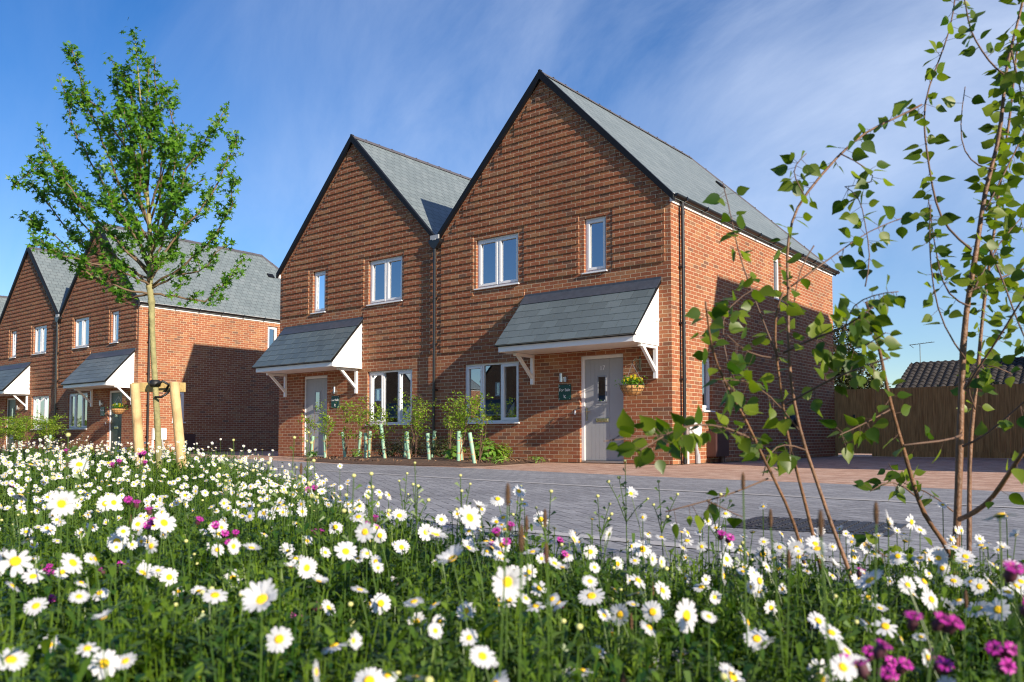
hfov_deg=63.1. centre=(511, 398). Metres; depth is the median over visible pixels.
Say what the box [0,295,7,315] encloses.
brick house
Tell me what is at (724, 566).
daisy
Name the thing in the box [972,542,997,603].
daisy
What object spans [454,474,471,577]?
daisy bud
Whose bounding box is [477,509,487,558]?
daisy
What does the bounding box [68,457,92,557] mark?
daisy
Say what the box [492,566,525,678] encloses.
daisy
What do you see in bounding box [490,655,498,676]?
daisy
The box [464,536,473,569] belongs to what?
daisy
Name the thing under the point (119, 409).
hanging basket
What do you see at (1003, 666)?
campion
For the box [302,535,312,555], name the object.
daisy
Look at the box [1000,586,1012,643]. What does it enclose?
daisy
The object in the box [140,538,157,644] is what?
daisy
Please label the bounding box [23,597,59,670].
daisy
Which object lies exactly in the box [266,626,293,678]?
daisy
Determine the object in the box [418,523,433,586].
daisy
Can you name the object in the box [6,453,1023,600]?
road
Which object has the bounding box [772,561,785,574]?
daisy
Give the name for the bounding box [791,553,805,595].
daisy
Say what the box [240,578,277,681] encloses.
daisy
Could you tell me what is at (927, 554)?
daisy
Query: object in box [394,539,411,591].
daisy
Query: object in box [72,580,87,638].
daisy
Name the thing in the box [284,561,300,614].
daisy
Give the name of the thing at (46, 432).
sapling
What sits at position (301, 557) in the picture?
daisy
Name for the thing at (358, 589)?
daisy
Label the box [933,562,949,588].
daisy
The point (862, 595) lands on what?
daisy
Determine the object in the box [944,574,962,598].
daisy
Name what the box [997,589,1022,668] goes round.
daisy
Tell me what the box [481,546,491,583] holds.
daisy
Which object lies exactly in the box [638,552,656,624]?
daisy
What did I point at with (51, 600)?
campion
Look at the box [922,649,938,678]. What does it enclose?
daisy
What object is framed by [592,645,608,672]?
daisy
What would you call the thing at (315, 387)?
door
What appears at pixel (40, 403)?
window
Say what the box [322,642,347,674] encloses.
daisy
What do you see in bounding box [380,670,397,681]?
daisy
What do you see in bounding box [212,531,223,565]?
daisy
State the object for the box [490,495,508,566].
daisy
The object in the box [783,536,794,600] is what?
daisy
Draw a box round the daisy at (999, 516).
[982,513,1019,681]
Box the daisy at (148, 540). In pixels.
[142,535,155,562]
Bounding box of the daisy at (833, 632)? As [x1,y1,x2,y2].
[820,624,843,654]
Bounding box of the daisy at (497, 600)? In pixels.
[496,597,516,681]
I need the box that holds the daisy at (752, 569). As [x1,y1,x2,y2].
[748,566,773,627]
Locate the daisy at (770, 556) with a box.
[767,553,778,599]
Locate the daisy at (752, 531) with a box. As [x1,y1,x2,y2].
[747,530,758,564]
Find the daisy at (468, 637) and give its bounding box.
[460,628,477,662]
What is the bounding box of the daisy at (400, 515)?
[391,508,407,560]
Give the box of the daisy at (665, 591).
[654,581,670,655]
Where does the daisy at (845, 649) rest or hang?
on the meadow ground
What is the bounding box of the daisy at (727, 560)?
[720,551,738,601]
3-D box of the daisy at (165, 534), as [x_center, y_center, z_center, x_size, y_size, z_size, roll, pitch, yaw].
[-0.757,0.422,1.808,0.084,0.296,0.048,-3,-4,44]
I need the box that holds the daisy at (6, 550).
[0,548,8,624]
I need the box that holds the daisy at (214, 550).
[211,543,224,585]
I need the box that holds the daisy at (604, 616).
[597,609,610,674]
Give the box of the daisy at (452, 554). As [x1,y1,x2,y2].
[436,543,472,681]
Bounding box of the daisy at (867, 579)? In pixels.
[851,569,883,679]
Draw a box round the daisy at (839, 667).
[830,654,856,681]
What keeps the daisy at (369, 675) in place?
on the meadow ground
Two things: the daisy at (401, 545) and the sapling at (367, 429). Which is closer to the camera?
the daisy at (401, 545)
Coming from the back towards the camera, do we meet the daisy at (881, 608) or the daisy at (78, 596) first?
the daisy at (881, 608)
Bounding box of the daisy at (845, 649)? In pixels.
[838,642,860,681]
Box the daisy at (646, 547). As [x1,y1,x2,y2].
[633,540,651,575]
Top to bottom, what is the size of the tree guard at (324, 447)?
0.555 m
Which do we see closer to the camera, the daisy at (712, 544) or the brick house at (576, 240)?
the daisy at (712, 544)
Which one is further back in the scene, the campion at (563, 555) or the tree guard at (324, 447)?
the tree guard at (324, 447)
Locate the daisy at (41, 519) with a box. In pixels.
[40,447,55,542]
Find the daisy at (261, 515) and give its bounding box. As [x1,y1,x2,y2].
[258,509,267,551]
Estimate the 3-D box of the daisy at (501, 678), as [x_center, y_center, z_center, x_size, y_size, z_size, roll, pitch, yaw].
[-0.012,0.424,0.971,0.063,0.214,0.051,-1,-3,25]
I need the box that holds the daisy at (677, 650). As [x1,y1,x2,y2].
[671,647,688,665]
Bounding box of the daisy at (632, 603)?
[626,601,646,673]
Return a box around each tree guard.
[311,436,314,453]
[323,433,326,457]
[341,432,346,456]
[358,431,361,453]
[364,433,367,457]
[368,431,371,456]
[379,424,386,457]
[403,432,406,456]
[405,431,410,458]
[426,433,430,458]
[431,431,435,456]
[457,431,460,460]
[461,435,463,459]
[467,432,476,463]
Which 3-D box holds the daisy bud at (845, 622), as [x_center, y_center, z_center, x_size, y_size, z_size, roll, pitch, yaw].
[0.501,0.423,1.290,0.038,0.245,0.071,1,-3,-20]
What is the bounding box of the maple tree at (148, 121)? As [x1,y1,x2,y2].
[5,17,251,470]
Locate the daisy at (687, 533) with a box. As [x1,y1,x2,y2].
[677,528,690,570]
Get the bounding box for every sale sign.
[100,407,104,415]
[331,396,338,407]
[559,384,570,399]
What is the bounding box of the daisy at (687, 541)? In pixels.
[678,538,693,570]
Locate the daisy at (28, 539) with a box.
[16,536,33,585]
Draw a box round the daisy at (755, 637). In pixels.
[740,628,768,676]
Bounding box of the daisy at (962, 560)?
[954,557,993,644]
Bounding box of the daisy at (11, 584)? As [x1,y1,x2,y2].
[4,581,18,646]
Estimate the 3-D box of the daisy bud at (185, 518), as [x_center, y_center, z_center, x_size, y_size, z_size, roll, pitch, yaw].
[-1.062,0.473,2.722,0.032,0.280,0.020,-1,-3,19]
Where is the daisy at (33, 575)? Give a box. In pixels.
[19,568,44,650]
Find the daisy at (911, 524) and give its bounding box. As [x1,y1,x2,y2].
[906,514,922,577]
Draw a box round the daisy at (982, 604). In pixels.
[964,600,987,678]
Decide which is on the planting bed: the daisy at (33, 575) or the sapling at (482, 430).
the sapling at (482, 430)
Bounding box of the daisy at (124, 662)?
[115,652,136,681]
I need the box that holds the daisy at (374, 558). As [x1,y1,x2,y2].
[369,554,387,621]
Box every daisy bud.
[0,514,19,532]
[9,500,32,522]
[50,433,92,585]
[86,503,99,532]
[174,586,243,667]
[183,501,190,539]
[184,539,193,568]
[186,553,198,575]
[189,494,203,526]
[194,590,211,623]
[217,449,235,516]
[220,439,253,529]
[256,461,287,575]
[286,436,309,544]
[303,431,312,524]
[307,459,324,591]
[341,474,381,620]
[345,602,364,650]
[366,472,390,598]
[394,671,408,681]
[398,472,419,510]
[408,462,429,576]
[424,676,433,681]
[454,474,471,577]
[510,485,525,527]
[535,490,556,581]
[554,619,582,681]
[560,543,568,597]
[593,494,612,563]
[606,459,648,559]
[608,587,627,605]
[611,566,622,590]
[644,669,655,681]
[652,480,678,571]
[659,564,674,641]
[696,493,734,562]
[716,673,726,681]
[731,545,755,597]
[823,594,860,654]
[954,551,969,594]
[991,566,998,583]
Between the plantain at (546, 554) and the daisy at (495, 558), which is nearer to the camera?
the plantain at (546, 554)
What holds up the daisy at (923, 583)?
on the meadow ground
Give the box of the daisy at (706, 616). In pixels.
[701,610,716,681]
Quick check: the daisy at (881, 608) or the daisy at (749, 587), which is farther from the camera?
the daisy at (749, 587)
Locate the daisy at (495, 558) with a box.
[489,556,509,615]
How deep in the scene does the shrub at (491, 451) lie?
15.87 m
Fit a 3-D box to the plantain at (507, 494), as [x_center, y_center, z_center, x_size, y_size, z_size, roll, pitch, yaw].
[-0.013,0.315,0.973,0.025,0.432,0.006,2,-3,-33]
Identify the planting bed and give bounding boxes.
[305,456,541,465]
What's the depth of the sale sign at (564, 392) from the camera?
16.69 m
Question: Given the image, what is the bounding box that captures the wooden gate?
[834,389,871,455]
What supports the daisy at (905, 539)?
on the meadow ground
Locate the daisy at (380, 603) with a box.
[370,593,393,668]
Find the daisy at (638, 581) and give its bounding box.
[629,574,661,670]
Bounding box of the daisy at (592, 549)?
[583,545,597,562]
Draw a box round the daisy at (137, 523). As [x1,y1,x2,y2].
[132,517,144,561]
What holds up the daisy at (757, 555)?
on the meadow ground
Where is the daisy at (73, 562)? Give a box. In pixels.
[59,553,82,656]
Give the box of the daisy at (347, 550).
[331,541,356,653]
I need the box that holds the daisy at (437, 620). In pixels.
[432,614,445,627]
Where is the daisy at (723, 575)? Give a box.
[711,568,735,659]
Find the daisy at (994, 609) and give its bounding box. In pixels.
[985,598,1014,662]
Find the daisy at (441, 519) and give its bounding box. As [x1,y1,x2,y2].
[435,513,447,529]
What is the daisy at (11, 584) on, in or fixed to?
on the meadow ground
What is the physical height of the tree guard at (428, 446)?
0.550 m
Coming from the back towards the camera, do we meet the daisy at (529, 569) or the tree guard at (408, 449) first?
the tree guard at (408, 449)
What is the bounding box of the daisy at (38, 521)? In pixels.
[23,463,42,541]
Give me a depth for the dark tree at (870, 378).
28.08 m
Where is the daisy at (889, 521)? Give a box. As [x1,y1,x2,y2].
[877,509,909,658]
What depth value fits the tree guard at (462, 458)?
15.82 m
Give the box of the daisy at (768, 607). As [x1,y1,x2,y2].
[764,600,791,652]
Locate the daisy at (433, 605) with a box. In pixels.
[420,601,440,668]
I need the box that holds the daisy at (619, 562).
[612,557,623,593]
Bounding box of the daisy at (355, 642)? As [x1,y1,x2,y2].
[341,630,361,681]
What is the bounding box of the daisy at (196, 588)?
[190,585,206,617]
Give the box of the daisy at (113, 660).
[88,649,120,681]
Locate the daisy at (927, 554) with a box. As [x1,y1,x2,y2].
[926,553,933,567]
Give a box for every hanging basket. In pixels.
[107,392,127,414]
[614,356,646,395]
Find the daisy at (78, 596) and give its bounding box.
[68,589,90,681]
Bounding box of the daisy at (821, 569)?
[816,554,830,610]
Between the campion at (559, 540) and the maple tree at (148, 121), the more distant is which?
the maple tree at (148, 121)
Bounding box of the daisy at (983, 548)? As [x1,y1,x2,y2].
[974,542,990,593]
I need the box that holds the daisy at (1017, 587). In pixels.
[1009,583,1023,599]
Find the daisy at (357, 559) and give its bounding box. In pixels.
[354,555,368,621]
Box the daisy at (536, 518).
[533,511,549,563]
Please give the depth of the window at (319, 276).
21.82 m
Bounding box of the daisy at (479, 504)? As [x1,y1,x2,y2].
[473,499,489,570]
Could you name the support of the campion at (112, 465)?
on the meadow ground
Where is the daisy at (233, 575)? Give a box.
[224,569,241,587]
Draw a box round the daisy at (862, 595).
[861,591,877,603]
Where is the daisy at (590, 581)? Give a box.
[582,575,608,651]
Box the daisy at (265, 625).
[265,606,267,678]
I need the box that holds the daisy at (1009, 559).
[1003,558,1019,624]
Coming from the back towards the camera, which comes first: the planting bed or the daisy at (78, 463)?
the planting bed
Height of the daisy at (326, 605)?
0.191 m
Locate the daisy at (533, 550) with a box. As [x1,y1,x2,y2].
[523,547,539,614]
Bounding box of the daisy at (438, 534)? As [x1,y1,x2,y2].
[424,527,450,630]
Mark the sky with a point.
(736, 87)
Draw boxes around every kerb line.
[175,460,1023,507]
[350,509,1021,577]
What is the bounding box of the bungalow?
[895,342,1023,449]
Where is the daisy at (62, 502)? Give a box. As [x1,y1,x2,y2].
[43,490,77,651]
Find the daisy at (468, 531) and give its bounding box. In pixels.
[465,528,474,536]
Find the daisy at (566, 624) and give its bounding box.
[554,564,581,672]
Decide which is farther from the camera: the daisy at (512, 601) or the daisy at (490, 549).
the daisy at (490, 549)
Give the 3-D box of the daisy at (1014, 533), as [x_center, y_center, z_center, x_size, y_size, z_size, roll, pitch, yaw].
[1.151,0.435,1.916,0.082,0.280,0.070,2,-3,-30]
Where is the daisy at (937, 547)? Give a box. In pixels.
[931,546,944,584]
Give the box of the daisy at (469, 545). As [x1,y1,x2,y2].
[456,539,481,620]
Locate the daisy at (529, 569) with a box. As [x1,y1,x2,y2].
[522,564,537,615]
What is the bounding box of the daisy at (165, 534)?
[152,530,173,611]
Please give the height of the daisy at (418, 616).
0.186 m
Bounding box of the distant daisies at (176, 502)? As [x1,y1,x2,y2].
[0,434,1023,681]
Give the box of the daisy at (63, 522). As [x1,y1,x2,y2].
[52,520,65,549]
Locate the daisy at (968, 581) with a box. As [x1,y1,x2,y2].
[963,576,991,668]
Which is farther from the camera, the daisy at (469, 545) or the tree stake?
the tree stake
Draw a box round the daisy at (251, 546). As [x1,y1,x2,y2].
[243,543,267,626]
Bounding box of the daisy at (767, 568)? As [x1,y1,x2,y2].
[762,561,781,603]
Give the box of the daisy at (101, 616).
[93,609,111,679]
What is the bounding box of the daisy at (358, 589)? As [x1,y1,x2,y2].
[350,585,374,681]
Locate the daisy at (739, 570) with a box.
[736,567,762,626]
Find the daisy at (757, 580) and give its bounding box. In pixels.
[750,572,763,629]
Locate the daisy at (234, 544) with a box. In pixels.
[227,538,244,614]
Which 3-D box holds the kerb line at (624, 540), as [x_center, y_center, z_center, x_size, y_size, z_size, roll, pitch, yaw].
[2.570,0.596,2.270,12.437,0.001,0.357,-2,-4,43]
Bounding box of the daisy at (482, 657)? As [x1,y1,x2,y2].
[469,645,495,681]
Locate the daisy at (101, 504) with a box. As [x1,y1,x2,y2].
[97,495,111,555]
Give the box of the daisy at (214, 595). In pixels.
[202,588,230,661]
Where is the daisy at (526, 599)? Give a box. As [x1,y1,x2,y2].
[521,593,531,672]
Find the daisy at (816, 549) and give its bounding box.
[804,542,839,639]
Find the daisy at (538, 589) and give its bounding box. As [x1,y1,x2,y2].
[530,581,555,644]
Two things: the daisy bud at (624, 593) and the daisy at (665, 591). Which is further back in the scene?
the daisy bud at (624, 593)
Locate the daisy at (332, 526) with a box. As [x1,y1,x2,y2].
[328,521,342,538]
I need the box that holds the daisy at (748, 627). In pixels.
[739,611,769,680]
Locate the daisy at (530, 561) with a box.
[524,536,536,601]
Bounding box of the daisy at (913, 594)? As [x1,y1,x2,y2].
[894,592,918,656]
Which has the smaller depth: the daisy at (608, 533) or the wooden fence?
the daisy at (608, 533)
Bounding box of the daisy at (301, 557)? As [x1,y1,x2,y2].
[293,555,310,610]
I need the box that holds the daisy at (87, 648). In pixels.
[76,642,99,680]
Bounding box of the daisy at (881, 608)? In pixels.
[872,603,894,655]
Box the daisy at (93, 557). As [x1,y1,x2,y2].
[78,552,103,656]
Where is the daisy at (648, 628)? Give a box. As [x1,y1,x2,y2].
[632,620,655,680]
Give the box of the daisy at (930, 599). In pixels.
[921,589,958,670]
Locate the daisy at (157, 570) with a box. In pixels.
[150,566,165,589]
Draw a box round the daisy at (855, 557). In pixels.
[848,551,859,571]
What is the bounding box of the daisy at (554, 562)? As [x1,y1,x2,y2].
[548,557,575,662]
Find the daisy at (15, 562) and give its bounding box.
[0,549,33,675]
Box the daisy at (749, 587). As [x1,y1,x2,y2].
[746,580,754,653]
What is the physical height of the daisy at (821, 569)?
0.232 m
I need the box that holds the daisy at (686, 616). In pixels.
[675,598,696,681]
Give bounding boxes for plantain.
[129,514,131,555]
[300,463,305,587]
[499,483,509,676]
[518,524,523,681]
[525,515,528,651]
[543,509,553,679]
[544,542,549,673]
[621,671,624,681]
[629,613,632,639]
[741,472,748,680]
[768,508,785,681]
[786,549,790,681]
[818,508,831,681]
[873,501,878,681]
[962,589,967,671]
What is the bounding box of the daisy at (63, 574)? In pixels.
[54,566,69,616]
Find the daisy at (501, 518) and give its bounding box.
[497,514,509,535]
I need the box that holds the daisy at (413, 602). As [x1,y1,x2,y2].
[403,597,427,671]
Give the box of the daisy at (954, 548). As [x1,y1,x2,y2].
[939,543,963,613]
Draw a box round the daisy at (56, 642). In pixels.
[38,635,60,677]
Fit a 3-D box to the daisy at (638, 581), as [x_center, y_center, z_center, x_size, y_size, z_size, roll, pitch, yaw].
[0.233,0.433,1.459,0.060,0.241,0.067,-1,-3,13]
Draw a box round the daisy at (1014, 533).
[1008,529,1023,595]
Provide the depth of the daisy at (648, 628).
1.15 m
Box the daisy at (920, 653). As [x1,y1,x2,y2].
[900,583,938,681]
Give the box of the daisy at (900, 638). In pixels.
[893,635,903,681]
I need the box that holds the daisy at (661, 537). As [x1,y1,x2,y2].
[656,535,674,581]
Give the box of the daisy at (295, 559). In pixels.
[288,555,306,646]
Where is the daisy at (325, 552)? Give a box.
[320,547,330,572]
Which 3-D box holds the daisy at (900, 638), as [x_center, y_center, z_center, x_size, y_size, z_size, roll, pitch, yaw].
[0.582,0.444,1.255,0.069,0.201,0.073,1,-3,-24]
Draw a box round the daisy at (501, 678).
[492,670,508,681]
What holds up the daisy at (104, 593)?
on the meadow ground
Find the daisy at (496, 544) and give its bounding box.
[492,537,514,622]
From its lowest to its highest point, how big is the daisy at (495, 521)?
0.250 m
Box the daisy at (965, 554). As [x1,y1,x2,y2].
[951,549,975,609]
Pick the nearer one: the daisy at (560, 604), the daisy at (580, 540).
the daisy at (560, 604)
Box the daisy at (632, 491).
[625,486,643,566]
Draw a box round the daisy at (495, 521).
[490,516,499,540]
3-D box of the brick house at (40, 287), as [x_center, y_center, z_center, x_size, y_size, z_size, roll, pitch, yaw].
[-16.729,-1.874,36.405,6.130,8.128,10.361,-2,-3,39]
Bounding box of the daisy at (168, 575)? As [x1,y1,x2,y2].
[159,568,178,596]
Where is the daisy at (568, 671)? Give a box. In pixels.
[562,665,582,681]
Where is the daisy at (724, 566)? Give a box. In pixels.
[720,560,738,602]
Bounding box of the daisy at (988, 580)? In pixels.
[984,575,1007,629]
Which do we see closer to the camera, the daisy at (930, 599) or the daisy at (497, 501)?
the daisy at (930, 599)
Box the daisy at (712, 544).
[709,497,724,571]
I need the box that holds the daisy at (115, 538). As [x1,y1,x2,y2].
[107,533,128,583]
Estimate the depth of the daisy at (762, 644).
1.00 m
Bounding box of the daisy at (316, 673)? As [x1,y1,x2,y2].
[313,660,319,681]
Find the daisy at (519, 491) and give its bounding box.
[512,484,525,541]
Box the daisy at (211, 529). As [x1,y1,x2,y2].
[207,522,220,557]
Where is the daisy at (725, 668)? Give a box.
[719,662,744,681]
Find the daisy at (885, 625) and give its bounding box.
[871,617,902,681]
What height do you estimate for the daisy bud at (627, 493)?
0.429 m
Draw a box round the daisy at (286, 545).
[279,542,294,576]
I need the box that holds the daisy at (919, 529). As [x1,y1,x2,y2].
[913,525,930,597]
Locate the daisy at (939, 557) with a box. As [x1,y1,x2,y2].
[929,549,948,589]
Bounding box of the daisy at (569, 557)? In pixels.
[561,550,577,604]
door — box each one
[6,398,15,447]
[109,390,121,451]
[303,375,326,456]
[581,354,623,462]
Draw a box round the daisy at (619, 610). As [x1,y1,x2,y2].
[610,604,638,675]
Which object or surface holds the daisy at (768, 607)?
on the meadow ground
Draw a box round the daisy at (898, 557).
[889,551,908,621]
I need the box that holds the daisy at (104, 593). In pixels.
[91,588,109,636]
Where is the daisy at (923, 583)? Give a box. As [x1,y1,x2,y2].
[914,576,955,675]
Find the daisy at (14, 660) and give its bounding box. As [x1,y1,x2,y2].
[0,648,29,681]
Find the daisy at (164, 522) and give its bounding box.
[153,512,177,599]
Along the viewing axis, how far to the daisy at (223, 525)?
1.99 m
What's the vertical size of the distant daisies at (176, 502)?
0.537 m
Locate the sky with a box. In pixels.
[0,0,1023,388]
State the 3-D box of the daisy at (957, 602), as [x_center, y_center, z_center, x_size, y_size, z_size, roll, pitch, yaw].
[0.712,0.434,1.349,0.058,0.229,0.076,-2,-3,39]
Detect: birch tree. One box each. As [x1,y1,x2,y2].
[604,98,925,591]
[818,0,1023,575]
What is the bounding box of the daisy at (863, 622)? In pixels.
[854,615,877,677]
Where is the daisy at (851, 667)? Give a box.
[845,654,870,681]
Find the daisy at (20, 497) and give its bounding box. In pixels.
[10,494,26,549]
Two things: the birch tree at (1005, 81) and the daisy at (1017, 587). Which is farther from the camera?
the birch tree at (1005, 81)
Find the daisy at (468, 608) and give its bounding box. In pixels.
[456,601,475,635]
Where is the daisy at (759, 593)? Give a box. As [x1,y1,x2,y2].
[753,585,777,629]
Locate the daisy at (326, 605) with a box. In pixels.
[318,599,335,643]
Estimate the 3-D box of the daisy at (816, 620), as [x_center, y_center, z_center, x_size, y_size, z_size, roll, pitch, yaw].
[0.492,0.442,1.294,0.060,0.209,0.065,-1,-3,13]
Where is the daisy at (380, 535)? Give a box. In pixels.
[373,529,393,622]
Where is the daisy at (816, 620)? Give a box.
[807,611,834,655]
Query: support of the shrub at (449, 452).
on the planting bed
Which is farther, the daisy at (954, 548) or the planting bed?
the planting bed
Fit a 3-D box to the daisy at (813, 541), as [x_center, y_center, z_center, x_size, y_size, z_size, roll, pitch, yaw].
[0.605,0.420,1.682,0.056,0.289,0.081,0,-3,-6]
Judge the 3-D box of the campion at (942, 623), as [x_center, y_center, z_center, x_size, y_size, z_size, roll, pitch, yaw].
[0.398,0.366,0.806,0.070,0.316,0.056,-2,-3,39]
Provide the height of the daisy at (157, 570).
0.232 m
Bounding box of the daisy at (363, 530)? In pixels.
[355,521,381,663]
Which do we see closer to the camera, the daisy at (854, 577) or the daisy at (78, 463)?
the daisy at (854, 577)
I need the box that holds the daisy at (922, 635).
[912,633,936,681]
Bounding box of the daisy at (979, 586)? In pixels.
[969,578,989,674]
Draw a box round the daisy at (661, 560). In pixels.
[659,555,665,579]
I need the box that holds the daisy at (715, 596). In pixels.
[707,591,726,681]
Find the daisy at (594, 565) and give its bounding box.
[589,562,611,628]
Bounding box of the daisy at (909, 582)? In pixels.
[898,576,931,681]
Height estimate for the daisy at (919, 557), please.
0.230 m
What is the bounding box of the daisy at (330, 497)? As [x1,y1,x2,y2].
[325,492,334,544]
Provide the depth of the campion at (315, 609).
1.61 m
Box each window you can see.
[9,331,15,358]
[30,395,48,429]
[32,325,46,354]
[66,392,119,429]
[72,317,88,348]
[109,311,118,343]
[171,392,185,422]
[268,326,276,347]
[310,270,325,313]
[365,369,411,425]
[366,256,402,305]
[466,361,519,423]
[474,233,518,290]
[582,216,607,274]
[702,357,714,411]
[773,257,782,301]
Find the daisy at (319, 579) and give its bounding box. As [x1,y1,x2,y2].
[310,573,328,660]
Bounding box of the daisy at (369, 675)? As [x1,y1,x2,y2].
[355,667,385,681]
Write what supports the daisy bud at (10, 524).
on the meadow ground
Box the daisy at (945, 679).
[937,676,955,681]
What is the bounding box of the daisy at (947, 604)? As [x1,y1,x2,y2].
[941,598,957,653]
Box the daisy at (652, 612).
[641,600,663,664]
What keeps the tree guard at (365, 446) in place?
on the planting bed
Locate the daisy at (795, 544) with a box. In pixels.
[788,540,804,599]
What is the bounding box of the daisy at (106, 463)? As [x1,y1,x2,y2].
[101,461,110,527]
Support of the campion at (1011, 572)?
on the meadow ground
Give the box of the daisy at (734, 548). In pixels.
[732,547,742,556]
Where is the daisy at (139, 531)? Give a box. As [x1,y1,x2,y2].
[133,526,142,538]
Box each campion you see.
[42,563,54,583]
[47,594,56,605]
[61,449,69,532]
[98,561,123,596]
[109,459,123,551]
[114,496,141,589]
[135,507,155,570]
[137,451,150,513]
[174,516,203,620]
[205,520,236,609]
[215,529,239,573]
[298,485,316,554]
[307,606,320,647]
[312,528,324,548]
[357,515,379,594]
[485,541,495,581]
[492,521,514,624]
[543,550,568,595]
[556,537,563,557]
[715,530,736,650]
[847,567,873,627]
[851,638,892,681]
[861,645,899,681]
[878,657,913,681]
[904,610,964,681]
[928,655,954,678]
[985,640,1013,681]
[995,641,1016,681]
[1002,560,1023,681]
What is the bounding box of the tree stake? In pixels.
[130,380,186,470]
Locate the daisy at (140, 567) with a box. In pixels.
[136,560,153,591]
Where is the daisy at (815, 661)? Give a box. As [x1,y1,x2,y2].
[807,658,836,681]
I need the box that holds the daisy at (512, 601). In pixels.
[499,594,516,624]
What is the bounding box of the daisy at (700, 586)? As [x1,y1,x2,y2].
[692,583,712,639]
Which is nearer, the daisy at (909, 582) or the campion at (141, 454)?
the daisy at (909, 582)
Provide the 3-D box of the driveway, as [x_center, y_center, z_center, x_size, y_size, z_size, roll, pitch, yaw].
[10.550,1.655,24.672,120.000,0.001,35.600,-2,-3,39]
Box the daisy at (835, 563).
[831,558,841,578]
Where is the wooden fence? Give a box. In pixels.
[871,384,1023,457]
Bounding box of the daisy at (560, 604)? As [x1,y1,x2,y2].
[553,601,566,658]
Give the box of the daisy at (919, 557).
[912,554,933,587]
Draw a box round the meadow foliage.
[0,440,1023,681]
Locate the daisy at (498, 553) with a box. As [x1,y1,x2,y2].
[488,548,504,610]
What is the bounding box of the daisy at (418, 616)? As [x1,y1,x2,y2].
[404,611,426,671]
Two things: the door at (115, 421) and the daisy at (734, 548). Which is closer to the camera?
the daisy at (734, 548)
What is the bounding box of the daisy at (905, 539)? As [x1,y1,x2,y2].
[897,534,912,598]
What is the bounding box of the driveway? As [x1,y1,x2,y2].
[71,450,1023,491]
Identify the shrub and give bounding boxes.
[305,450,318,456]
[349,449,363,456]
[372,439,400,456]
[391,434,426,456]
[420,436,456,457]
[442,446,468,458]
[467,438,502,459]
[487,455,509,463]
[495,442,512,459]
[528,456,545,462]
[937,377,998,390]
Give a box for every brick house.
[0,247,78,448]
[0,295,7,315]
[53,224,280,451]
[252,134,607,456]
[428,69,839,464]
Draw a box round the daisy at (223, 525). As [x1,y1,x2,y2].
[212,520,227,583]
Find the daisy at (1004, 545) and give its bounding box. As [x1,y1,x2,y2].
[996,541,1010,598]
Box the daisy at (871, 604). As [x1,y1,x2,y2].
[871,584,881,630]
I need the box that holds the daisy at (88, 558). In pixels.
[84,553,94,605]
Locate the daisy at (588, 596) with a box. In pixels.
[575,588,604,668]
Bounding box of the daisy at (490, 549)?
[483,543,497,602]
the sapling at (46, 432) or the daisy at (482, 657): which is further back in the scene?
the sapling at (46, 432)
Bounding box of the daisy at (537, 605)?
[526,601,555,681]
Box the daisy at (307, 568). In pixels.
[298,556,320,651]
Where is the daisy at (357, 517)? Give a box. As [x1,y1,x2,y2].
[350,512,366,572]
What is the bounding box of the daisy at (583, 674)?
[568,668,592,681]
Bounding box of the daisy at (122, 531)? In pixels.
[116,526,129,582]
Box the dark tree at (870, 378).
[833,323,890,389]
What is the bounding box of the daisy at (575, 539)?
[569,530,580,593]
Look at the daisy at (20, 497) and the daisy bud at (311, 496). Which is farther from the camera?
the daisy at (20, 497)
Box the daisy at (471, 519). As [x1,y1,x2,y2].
[460,505,487,640]
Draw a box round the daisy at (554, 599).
[546,593,559,667]
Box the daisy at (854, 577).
[848,574,865,606]
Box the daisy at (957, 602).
[933,599,963,679]
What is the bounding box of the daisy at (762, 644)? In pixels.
[750,636,776,681]
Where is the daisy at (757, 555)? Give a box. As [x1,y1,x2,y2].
[754,546,770,571]
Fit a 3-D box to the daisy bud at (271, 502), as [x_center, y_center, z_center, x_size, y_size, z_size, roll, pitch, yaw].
[-0.608,0.371,2.103,0.076,0.425,0.048,1,-3,-23]
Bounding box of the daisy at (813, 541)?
[798,535,824,645]
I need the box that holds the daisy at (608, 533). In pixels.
[595,527,611,622]
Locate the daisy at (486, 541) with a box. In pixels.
[478,540,492,587]
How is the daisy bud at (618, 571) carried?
on the meadow ground
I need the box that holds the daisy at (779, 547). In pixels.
[773,541,795,589]
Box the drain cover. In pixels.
[724,516,906,536]
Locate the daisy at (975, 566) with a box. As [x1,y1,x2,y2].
[963,563,976,594]
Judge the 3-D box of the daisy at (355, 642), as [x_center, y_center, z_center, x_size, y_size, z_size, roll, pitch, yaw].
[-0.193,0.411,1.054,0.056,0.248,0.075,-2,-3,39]
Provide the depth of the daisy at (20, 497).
2.39 m
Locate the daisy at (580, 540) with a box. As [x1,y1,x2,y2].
[578,536,585,573]
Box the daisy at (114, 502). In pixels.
[102,495,121,582]
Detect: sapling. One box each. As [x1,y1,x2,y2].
[0,416,23,448]
[0,421,32,441]
[0,422,29,446]
[4,414,34,448]
[5,413,38,447]
[30,410,70,444]
[32,419,71,445]
[33,413,68,445]
[298,401,323,447]
[315,409,335,450]
[329,400,362,453]
[344,395,369,452]
[354,412,377,456]
[355,400,397,440]
[388,388,436,456]
[396,399,431,453]
[433,398,466,448]
[444,391,492,453]
[445,391,478,440]
[465,405,492,460]
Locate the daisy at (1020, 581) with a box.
[1015,575,1023,660]
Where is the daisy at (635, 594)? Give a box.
[625,591,650,681]
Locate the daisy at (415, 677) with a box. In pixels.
[402,675,424,681]
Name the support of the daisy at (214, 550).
on the meadow ground
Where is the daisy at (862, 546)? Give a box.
[860,538,874,590]
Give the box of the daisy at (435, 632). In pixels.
[428,622,442,681]

